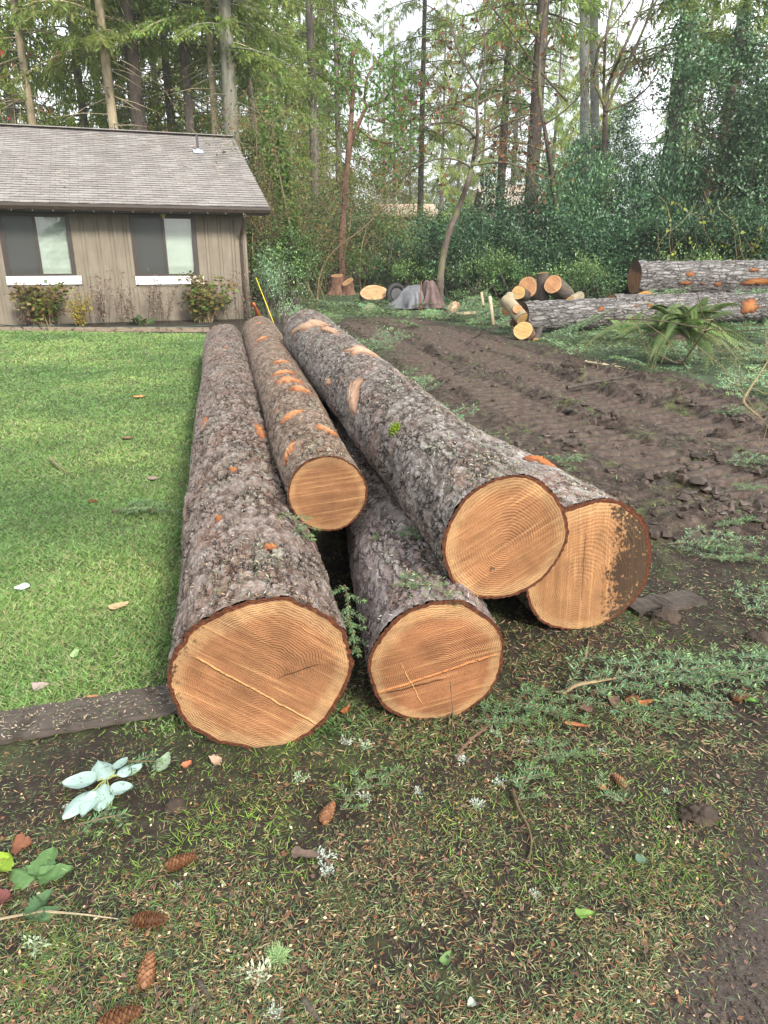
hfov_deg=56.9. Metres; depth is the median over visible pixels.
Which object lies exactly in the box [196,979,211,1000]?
branch
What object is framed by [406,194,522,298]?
dark shrub
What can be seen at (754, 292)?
fir bough
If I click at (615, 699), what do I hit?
fallen leaf
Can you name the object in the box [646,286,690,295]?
fir bough
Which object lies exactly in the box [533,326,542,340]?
firewood
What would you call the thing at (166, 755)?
fallen leaf
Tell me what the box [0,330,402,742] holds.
lawn grass
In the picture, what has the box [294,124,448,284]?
bare thicket
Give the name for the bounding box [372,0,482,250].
conifer tree
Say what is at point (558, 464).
clod
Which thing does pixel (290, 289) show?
shrub
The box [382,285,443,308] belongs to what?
tarpaulin
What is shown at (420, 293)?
rusty rod
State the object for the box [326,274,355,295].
stump
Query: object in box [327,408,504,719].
log
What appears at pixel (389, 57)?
conifer tree
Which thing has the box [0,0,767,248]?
sky
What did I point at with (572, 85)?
conifer tree
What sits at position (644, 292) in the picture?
log
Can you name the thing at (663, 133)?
conifer tree
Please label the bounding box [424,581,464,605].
fir sprig
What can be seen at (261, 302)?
pale shrub
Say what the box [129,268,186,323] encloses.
dry stalks
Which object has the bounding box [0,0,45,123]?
conifer tree
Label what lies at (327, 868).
lichen tuft
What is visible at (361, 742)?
lichen tuft
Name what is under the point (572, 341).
slash debris
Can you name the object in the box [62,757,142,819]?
rhododendron sprig
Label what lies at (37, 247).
window
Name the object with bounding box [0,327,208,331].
edging board
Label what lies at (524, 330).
firewood
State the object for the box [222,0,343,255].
conifer tree
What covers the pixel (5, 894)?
fallen leaf
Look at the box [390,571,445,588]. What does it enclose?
fir bough
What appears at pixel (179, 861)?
fir cone
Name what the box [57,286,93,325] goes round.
yellow bush
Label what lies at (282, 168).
bare thicket
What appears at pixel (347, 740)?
lichen tuft
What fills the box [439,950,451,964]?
fallen leaf
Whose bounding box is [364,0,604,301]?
leaning tree
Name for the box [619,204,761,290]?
dark shrub
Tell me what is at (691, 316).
sword fern
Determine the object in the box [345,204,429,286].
loose shrub
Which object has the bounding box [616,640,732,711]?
fir bough
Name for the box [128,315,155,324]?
sword fern
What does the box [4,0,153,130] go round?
conifer tree
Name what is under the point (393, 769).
fir sprig
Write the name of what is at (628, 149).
holly tree
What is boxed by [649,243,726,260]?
shrub
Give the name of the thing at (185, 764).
fallen leaf
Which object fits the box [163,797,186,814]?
clod
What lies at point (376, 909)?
wood chips
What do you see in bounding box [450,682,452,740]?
branch
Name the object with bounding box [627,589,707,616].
plank
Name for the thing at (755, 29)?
conifer tree
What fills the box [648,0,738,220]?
conifer tree
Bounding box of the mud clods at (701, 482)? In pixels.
[341,321,767,541]
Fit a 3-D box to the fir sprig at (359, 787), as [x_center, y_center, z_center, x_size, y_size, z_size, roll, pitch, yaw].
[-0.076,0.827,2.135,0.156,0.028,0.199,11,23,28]
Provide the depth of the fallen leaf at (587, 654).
2.92 m
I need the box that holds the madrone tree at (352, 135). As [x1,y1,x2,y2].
[303,15,447,280]
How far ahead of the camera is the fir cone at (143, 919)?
1.72 m
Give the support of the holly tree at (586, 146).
on the ground at (524, 406)
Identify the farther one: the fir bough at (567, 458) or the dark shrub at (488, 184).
the dark shrub at (488, 184)
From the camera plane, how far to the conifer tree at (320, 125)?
74.87 m
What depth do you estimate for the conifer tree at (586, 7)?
25.11 m
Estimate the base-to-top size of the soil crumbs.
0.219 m
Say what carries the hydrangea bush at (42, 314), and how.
on the ground at (524, 406)
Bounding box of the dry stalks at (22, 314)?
[4,282,30,325]
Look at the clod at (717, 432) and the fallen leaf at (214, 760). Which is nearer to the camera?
the fallen leaf at (214, 760)
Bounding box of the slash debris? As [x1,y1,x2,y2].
[244,282,767,473]
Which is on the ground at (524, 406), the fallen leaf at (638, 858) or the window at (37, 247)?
the fallen leaf at (638, 858)
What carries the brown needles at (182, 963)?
on the ground at (524, 406)
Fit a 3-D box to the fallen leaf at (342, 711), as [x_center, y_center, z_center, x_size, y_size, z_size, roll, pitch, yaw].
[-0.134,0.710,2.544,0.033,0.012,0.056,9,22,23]
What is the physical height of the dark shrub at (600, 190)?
5.767 m
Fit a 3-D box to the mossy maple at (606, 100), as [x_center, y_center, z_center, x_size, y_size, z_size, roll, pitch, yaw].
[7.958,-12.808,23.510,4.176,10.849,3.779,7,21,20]
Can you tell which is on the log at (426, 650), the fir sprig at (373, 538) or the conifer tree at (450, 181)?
the fir sprig at (373, 538)
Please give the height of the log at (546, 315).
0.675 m
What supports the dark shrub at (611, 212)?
on the ground at (524, 406)
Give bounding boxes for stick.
[455,311,477,315]
[473,319,511,338]
[480,292,484,305]
[488,296,494,324]
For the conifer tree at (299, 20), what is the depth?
50.48 m
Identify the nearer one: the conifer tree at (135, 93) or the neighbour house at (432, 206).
the conifer tree at (135, 93)
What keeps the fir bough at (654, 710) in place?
on the ground at (524, 406)
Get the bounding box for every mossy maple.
[444,0,622,243]
[569,0,700,207]
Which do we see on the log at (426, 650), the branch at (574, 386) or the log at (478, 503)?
the log at (478, 503)
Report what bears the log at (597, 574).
on the ground at (524, 406)
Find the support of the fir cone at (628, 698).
on the ground at (524, 406)
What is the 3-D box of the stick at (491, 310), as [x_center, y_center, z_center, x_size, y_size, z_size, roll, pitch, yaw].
[2.198,-4.113,14.466,0.066,0.575,0.275,-7,21,-19]
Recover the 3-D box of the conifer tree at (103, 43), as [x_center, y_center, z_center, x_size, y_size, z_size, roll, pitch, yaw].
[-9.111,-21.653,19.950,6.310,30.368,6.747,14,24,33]
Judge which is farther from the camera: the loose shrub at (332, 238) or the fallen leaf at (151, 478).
the loose shrub at (332, 238)
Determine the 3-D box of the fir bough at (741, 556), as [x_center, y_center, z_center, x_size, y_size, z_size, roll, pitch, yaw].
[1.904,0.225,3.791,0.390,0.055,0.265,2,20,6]
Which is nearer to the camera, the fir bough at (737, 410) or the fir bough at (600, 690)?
the fir bough at (600, 690)
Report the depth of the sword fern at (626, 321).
13.46 m
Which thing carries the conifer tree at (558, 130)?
on the ground at (524, 406)
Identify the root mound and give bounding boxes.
[646,326,722,347]
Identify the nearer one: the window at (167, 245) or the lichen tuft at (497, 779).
the lichen tuft at (497, 779)
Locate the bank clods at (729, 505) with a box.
[628,498,767,543]
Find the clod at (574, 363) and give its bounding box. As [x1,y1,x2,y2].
[560,358,586,369]
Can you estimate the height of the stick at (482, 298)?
0.290 m
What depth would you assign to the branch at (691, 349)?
6.66 m
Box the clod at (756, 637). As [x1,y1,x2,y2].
[744,630,767,647]
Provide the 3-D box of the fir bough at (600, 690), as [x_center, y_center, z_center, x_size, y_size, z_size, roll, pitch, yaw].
[0.835,0.625,2.640,0.391,0.087,0.468,13,24,31]
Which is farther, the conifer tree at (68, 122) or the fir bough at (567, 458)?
the conifer tree at (68, 122)
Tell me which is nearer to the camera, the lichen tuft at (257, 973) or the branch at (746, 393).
the lichen tuft at (257, 973)
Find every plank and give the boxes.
[0,684,177,744]
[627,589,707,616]
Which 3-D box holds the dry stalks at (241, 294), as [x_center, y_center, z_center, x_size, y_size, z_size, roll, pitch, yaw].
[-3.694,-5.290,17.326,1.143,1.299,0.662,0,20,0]
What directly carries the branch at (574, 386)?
on the ground at (524, 406)
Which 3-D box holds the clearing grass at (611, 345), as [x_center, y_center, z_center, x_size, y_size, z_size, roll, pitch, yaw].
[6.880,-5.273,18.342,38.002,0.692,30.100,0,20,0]
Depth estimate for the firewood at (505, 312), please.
14.73 m
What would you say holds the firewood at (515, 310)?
on the ground at (524, 406)
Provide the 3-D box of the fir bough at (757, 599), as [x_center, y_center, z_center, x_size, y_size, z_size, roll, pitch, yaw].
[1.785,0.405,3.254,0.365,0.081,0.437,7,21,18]
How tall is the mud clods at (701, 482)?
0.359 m
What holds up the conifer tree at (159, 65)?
on the ground at (524, 406)
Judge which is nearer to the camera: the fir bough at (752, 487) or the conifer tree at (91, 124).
the fir bough at (752, 487)
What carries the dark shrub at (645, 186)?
on the ground at (524, 406)
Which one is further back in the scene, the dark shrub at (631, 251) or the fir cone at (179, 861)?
the dark shrub at (631, 251)
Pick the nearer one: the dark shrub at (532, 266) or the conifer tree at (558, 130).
the dark shrub at (532, 266)
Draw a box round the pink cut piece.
[446,301,459,316]
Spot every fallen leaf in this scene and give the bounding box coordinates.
[0,852,13,871]
[0,888,11,904]
[9,847,72,889]
[12,832,31,855]
[14,583,29,590]
[23,889,61,922]
[31,682,49,690]
[70,647,78,657]
[108,601,129,609]
[147,476,158,479]
[152,752,170,771]
[180,760,191,767]
[209,754,221,765]
[340,705,350,713]
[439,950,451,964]
[467,997,475,1006]
[564,721,589,726]
[575,908,594,918]
[580,703,594,712]
[585,638,589,659]
[608,696,619,709]
[635,854,647,862]
[638,699,653,705]
[745,697,757,702]
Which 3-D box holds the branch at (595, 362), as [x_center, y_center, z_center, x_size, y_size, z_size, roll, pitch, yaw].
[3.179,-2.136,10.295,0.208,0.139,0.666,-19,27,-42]
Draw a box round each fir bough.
[111,497,182,515]
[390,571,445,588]
[393,525,424,539]
[444,288,487,318]
[458,290,501,318]
[472,699,551,729]
[502,681,598,727]
[532,735,600,764]
[538,454,583,462]
[555,307,613,337]
[555,646,673,720]
[613,697,684,732]
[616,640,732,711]
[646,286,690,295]
[654,674,732,723]
[658,649,762,685]
[667,523,763,561]
[700,642,767,708]
[704,543,767,563]
[709,404,765,415]
[712,510,762,526]
[722,452,767,467]
[729,579,767,618]
[731,288,767,295]
[732,482,767,489]
[736,642,767,672]
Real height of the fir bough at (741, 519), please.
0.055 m
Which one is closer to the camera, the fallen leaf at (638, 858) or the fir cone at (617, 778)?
the fallen leaf at (638, 858)
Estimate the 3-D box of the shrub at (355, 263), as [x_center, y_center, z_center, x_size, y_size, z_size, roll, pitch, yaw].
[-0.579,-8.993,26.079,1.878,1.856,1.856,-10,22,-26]
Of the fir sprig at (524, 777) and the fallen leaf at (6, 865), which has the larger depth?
the fir sprig at (524, 777)
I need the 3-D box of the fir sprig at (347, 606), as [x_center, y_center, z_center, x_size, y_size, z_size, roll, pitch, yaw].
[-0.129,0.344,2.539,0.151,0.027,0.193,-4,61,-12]
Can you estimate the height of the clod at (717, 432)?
0.131 m
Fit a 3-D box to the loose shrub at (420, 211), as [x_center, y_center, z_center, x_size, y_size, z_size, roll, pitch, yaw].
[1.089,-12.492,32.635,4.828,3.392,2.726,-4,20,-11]
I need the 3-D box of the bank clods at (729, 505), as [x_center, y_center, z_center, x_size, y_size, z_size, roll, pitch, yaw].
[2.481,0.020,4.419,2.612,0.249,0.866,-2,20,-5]
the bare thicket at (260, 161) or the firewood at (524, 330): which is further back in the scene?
the bare thicket at (260, 161)
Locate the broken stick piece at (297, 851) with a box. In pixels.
[291,846,321,857]
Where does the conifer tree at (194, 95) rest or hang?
on the ground at (524, 406)
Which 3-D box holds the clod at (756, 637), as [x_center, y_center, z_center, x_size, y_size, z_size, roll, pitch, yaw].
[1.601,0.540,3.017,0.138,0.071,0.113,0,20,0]
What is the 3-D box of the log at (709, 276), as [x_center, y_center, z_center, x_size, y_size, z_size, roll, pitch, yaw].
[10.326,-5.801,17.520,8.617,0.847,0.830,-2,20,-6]
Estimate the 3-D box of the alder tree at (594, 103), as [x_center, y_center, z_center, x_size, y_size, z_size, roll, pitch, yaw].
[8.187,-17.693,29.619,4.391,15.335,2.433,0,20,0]
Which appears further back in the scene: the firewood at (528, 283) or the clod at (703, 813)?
the firewood at (528, 283)
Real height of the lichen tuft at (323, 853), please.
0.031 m
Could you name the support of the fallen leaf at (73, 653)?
on the lawn grass at (54, 593)
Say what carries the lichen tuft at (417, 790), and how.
on the ground at (524, 406)
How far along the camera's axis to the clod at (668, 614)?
3.17 m
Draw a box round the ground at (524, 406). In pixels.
[0,250,767,1023]
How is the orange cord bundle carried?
on the ground at (524, 406)
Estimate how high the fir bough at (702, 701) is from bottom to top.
0.058 m
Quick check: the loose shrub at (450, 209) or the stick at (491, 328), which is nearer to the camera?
the stick at (491, 328)
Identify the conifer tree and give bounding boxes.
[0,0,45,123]
[0,0,89,127]
[0,0,118,125]
[0,0,203,130]
[3,0,160,129]
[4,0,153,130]
[44,6,131,129]
[95,0,253,155]
[108,0,206,131]
[116,0,283,132]
[130,0,317,143]
[155,0,246,154]
[161,0,319,289]
[175,0,326,279]
[177,28,222,132]
[216,3,301,242]
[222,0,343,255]
[240,0,375,273]
[272,0,335,244]
[282,0,394,263]
[307,4,348,212]
[355,0,402,214]
[367,12,416,203]
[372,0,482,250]
[387,30,431,202]
[411,0,474,249]
[418,0,625,262]
[433,0,579,246]
[435,19,479,229]
[452,4,501,247]
[474,0,551,185]
[521,1,579,229]
[545,0,614,244]
[578,0,733,188]
[590,0,635,219]
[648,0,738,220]
[650,1,708,188]
[669,0,767,214]
[696,0,767,250]
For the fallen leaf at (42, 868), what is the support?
on the ground at (524, 406)
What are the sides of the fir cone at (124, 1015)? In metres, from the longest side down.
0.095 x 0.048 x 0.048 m
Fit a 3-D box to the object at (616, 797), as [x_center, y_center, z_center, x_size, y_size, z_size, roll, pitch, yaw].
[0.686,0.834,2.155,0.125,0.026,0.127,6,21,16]
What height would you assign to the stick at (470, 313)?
0.096 m
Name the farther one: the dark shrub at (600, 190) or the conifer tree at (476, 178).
the conifer tree at (476, 178)
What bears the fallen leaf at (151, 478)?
on the ground at (524, 406)
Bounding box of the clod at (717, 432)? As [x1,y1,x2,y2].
[707,428,736,437]
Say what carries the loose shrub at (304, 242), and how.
on the ground at (524, 406)
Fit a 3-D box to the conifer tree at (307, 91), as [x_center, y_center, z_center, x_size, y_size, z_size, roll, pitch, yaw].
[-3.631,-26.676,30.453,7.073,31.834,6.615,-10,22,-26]
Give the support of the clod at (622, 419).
on the ground at (524, 406)
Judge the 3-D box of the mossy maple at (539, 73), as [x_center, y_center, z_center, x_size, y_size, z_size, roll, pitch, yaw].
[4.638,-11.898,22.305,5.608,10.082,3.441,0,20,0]
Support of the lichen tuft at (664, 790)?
on the ground at (524, 406)
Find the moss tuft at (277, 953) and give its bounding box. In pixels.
[265,940,292,970]
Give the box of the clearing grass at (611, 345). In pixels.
[250,278,767,517]
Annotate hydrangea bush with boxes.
[7,280,73,326]
[177,270,238,322]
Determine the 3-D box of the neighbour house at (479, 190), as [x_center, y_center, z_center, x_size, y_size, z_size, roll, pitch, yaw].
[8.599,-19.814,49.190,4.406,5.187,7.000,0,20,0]
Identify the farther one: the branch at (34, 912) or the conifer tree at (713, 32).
the conifer tree at (713, 32)
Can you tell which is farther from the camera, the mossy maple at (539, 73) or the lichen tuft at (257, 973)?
the mossy maple at (539, 73)
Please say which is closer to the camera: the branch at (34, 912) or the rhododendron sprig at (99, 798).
the branch at (34, 912)
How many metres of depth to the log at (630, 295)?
16.57 m
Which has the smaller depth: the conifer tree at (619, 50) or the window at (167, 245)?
the window at (167, 245)
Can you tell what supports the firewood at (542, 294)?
on the log at (546, 315)
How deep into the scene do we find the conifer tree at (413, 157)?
85.23 m
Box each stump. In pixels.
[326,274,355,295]
[359,285,388,305]
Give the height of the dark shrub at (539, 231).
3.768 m
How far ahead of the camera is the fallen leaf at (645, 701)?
2.59 m
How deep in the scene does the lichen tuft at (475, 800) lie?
2.12 m
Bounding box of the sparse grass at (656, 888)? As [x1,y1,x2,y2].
[0,498,767,1023]
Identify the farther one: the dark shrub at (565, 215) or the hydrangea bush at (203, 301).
the dark shrub at (565, 215)
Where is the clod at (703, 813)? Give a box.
[676,803,719,826]
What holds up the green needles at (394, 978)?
on the ground at (524, 406)
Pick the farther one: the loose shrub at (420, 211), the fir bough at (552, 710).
the loose shrub at (420, 211)
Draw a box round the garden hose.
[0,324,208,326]
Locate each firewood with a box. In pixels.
[500,294,527,323]
[502,292,514,315]
[510,305,522,327]
[512,285,530,301]
[513,321,535,340]
[518,276,536,300]
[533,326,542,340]
[537,272,548,300]
[544,275,573,299]
[566,291,583,299]
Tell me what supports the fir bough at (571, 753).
on the ground at (524, 406)
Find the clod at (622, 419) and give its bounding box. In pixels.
[615,416,635,425]
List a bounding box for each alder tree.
[532,0,608,189]
[558,0,601,200]
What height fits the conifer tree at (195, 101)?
11.850 m
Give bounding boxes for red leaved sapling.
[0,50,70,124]
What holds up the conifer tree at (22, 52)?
on the ground at (524, 406)
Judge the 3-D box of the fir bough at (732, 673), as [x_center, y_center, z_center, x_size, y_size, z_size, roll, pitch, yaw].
[1.243,0.596,2.720,0.402,0.057,0.273,-2,20,-5]
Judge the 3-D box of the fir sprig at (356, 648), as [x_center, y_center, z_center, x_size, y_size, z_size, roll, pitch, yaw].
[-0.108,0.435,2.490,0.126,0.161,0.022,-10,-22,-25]
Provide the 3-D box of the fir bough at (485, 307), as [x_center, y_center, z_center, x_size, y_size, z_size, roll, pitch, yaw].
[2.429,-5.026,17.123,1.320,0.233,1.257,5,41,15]
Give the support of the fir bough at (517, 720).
on the ground at (524, 406)
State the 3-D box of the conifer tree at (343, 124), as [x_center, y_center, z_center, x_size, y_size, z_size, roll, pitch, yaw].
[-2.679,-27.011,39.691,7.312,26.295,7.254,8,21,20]
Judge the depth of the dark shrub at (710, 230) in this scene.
20.27 m
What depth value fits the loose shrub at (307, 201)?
31.25 m
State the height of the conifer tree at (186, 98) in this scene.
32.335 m
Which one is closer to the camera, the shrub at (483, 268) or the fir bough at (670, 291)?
the fir bough at (670, 291)
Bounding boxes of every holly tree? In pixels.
[546,63,642,240]
[606,103,703,229]
[631,0,767,255]
[696,0,767,259]
[696,21,767,219]
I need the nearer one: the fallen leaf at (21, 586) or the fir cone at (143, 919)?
the fir cone at (143, 919)
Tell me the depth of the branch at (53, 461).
5.34 m
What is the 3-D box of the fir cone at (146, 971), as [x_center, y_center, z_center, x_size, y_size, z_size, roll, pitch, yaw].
[-0.540,1.046,1.614,0.044,0.044,0.086,-30,25,10]
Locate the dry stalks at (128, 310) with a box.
[110,285,134,324]
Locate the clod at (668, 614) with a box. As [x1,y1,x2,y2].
[643,606,681,624]
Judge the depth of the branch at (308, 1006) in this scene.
1.53 m
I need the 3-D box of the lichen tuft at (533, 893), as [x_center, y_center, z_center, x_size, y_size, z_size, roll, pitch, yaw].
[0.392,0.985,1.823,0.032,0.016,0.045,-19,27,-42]
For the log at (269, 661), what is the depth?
2.37 m
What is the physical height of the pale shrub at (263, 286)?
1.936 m
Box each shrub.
[245,159,314,287]
[246,214,323,305]
[247,202,353,293]
[249,243,327,309]
[249,258,281,316]
[252,242,306,322]
[258,160,349,279]
[288,189,369,285]
[288,248,333,295]
[295,181,378,278]
[320,209,407,284]
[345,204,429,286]
[345,242,390,287]
[363,240,430,288]
[366,229,474,289]
[374,202,452,270]
[388,254,436,285]
[400,193,487,290]
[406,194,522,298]
[443,187,577,296]
[445,240,520,304]
[469,147,570,290]
[474,249,538,304]
[486,215,603,294]
[524,188,688,298]
[533,248,603,299]
[534,123,625,295]
[558,168,680,294]
[563,255,626,298]
[568,219,708,294]
[613,119,727,259]
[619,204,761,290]
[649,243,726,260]
[680,185,767,260]
[714,182,767,260]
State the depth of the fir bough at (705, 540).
3.90 m
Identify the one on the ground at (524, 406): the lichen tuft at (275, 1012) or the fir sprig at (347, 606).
the lichen tuft at (275, 1012)
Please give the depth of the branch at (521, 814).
2.03 m
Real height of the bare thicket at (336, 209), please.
6.926 m
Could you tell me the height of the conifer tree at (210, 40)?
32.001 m
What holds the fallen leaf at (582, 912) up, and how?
on the ground at (524, 406)
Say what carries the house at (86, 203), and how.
on the ground at (524, 406)
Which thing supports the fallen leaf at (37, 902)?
on the ground at (524, 406)
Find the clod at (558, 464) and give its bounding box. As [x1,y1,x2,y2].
[551,461,567,470]
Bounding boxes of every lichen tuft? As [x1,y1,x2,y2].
[21,935,51,957]
[232,966,246,978]
[243,954,272,986]
[263,1002,283,1019]
[292,771,310,782]
[315,845,337,861]
[318,862,333,875]
[339,735,354,744]
[356,791,371,802]
[358,737,374,749]
[414,786,423,798]
[455,755,468,765]
[470,796,484,810]
[489,725,501,736]
[492,774,508,788]
[528,887,541,900]
[661,787,672,794]
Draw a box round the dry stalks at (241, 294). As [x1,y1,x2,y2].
[216,269,255,321]
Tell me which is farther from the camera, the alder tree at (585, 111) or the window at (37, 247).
the alder tree at (585, 111)
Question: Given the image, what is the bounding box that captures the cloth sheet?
[417,280,445,308]
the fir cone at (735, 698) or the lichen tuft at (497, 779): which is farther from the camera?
the fir cone at (735, 698)
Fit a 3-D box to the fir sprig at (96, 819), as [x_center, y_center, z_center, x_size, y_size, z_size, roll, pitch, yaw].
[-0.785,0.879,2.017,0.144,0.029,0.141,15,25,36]
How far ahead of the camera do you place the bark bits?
1.74 m
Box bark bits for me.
[0,402,767,1023]
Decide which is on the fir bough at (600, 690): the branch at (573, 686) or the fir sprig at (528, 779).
the branch at (573, 686)
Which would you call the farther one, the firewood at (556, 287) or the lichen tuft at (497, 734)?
the firewood at (556, 287)
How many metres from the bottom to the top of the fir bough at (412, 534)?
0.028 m
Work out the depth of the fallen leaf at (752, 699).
2.60 m
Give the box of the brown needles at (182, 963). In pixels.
[0,431,767,1023]
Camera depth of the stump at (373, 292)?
21.57 m
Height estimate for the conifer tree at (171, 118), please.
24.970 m
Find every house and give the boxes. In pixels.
[0,123,270,325]
[370,204,437,259]
[472,186,549,252]
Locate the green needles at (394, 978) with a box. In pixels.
[0,432,767,1023]
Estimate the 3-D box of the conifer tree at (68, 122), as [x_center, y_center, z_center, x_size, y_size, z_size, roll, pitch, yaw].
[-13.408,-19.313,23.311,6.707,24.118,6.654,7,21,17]
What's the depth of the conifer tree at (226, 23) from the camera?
23.06 m
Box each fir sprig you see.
[80,800,131,839]
[125,749,167,775]
[276,512,320,540]
[331,585,366,632]
[334,768,384,810]
[343,615,367,657]
[369,533,378,540]
[377,763,414,787]
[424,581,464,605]
[502,759,551,800]
[509,761,564,794]
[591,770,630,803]
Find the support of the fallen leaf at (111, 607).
on the ground at (524, 406)
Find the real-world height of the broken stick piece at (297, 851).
0.012 m
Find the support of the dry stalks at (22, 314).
on the ground at (524, 406)
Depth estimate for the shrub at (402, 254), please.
23.91 m
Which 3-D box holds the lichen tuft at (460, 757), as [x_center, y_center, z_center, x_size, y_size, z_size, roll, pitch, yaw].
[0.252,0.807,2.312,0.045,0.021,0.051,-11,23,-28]
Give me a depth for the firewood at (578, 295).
15.45 m
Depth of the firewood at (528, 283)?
16.38 m
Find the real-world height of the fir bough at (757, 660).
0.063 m
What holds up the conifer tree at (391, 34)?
on the ground at (524, 406)
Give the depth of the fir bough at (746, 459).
5.49 m
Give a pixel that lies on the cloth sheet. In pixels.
(431, 293)
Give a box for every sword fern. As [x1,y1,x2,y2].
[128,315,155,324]
[578,296,764,373]
[605,310,643,341]
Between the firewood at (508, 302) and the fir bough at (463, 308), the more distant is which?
the fir bough at (463, 308)
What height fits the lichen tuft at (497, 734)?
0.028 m
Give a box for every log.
[166,324,353,748]
[241,316,367,530]
[283,309,568,598]
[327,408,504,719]
[460,418,651,629]
[518,292,767,330]
[607,292,729,297]
[627,260,767,293]
[637,289,656,293]
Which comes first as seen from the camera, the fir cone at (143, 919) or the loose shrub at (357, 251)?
the fir cone at (143, 919)
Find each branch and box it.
[0,910,117,919]
[48,457,68,475]
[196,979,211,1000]
[300,996,320,1021]
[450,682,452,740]
[455,724,490,759]
[511,788,532,861]
[561,664,621,695]
[565,361,634,389]
[585,360,624,369]
[606,226,767,452]
[659,243,766,426]
[740,355,767,417]
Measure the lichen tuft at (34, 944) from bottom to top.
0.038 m
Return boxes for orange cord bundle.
[253,302,260,315]
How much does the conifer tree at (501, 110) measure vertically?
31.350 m
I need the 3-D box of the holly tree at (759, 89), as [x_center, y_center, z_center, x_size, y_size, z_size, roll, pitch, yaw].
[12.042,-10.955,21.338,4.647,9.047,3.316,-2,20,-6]
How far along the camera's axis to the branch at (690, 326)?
7.97 m
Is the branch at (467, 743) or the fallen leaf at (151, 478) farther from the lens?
the fallen leaf at (151, 478)
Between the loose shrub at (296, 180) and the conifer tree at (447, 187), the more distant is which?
the conifer tree at (447, 187)
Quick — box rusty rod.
[419,281,421,309]
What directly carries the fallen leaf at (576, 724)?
on the ground at (524, 406)
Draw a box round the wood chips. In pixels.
[0,491,764,1023]
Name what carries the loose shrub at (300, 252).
on the ground at (524, 406)
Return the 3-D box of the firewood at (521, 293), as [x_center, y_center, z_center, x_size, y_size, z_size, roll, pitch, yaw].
[3.033,-4.807,15.651,0.308,0.299,0.773,7,13,19]
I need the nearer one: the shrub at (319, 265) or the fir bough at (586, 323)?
the fir bough at (586, 323)
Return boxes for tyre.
[386,283,404,302]
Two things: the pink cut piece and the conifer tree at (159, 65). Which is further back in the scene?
the conifer tree at (159, 65)
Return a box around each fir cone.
[96,1003,142,1023]
[131,910,167,929]
[136,951,155,991]
[164,851,196,871]
[319,801,335,825]
[612,773,627,788]
[624,695,638,704]
[730,691,751,701]
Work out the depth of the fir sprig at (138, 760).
2.26 m
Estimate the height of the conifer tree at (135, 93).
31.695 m
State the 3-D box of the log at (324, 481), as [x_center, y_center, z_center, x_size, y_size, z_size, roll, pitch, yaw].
[-1.105,-1.447,7.193,0.614,0.608,8.883,-4,19,-11]
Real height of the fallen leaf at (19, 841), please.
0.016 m
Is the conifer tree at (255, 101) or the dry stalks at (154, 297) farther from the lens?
the conifer tree at (255, 101)
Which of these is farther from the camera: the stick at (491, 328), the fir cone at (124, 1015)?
the stick at (491, 328)
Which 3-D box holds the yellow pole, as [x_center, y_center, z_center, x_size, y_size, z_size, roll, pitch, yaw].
[-2.821,-5.005,16.787,0.020,1.035,0.688,-17,26,-39]
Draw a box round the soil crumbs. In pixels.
[0,357,767,1023]
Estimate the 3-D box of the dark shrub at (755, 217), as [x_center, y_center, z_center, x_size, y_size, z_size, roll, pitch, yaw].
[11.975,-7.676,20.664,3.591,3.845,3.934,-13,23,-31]
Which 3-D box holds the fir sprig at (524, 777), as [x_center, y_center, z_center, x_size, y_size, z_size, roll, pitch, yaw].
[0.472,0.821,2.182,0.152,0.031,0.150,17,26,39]
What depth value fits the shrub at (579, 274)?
19.48 m
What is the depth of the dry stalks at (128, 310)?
16.56 m
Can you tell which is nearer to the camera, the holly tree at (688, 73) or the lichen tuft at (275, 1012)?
the lichen tuft at (275, 1012)
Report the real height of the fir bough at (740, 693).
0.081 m
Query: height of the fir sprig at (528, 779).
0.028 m
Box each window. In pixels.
[0,211,81,284]
[128,213,203,284]
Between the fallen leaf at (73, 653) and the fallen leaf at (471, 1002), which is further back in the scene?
the fallen leaf at (73, 653)
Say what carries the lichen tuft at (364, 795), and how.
on the ground at (524, 406)
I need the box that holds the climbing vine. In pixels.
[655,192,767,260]
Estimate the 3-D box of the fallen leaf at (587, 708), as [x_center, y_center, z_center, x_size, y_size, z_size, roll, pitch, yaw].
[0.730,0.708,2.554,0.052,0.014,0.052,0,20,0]
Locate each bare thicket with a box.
[126,43,429,302]
[182,90,381,298]
[223,103,421,296]
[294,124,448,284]
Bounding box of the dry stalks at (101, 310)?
[77,270,123,325]
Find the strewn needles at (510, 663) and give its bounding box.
[289,419,767,762]
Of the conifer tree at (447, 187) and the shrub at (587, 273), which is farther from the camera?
the conifer tree at (447, 187)
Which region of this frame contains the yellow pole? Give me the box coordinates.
[256,278,273,322]
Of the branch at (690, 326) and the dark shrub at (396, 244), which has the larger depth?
the dark shrub at (396, 244)
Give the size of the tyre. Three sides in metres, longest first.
0.690 x 0.690 x 0.170 m
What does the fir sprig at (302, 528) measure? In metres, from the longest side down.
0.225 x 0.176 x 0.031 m
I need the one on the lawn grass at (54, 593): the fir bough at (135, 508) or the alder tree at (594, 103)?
the fir bough at (135, 508)
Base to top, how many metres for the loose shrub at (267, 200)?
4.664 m
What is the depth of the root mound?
12.54 m
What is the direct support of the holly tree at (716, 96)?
on the ground at (524, 406)
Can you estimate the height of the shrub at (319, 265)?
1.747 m
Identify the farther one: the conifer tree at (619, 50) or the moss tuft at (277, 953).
the conifer tree at (619, 50)
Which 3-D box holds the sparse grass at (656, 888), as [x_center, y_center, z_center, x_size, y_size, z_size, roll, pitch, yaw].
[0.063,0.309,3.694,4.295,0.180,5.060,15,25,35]

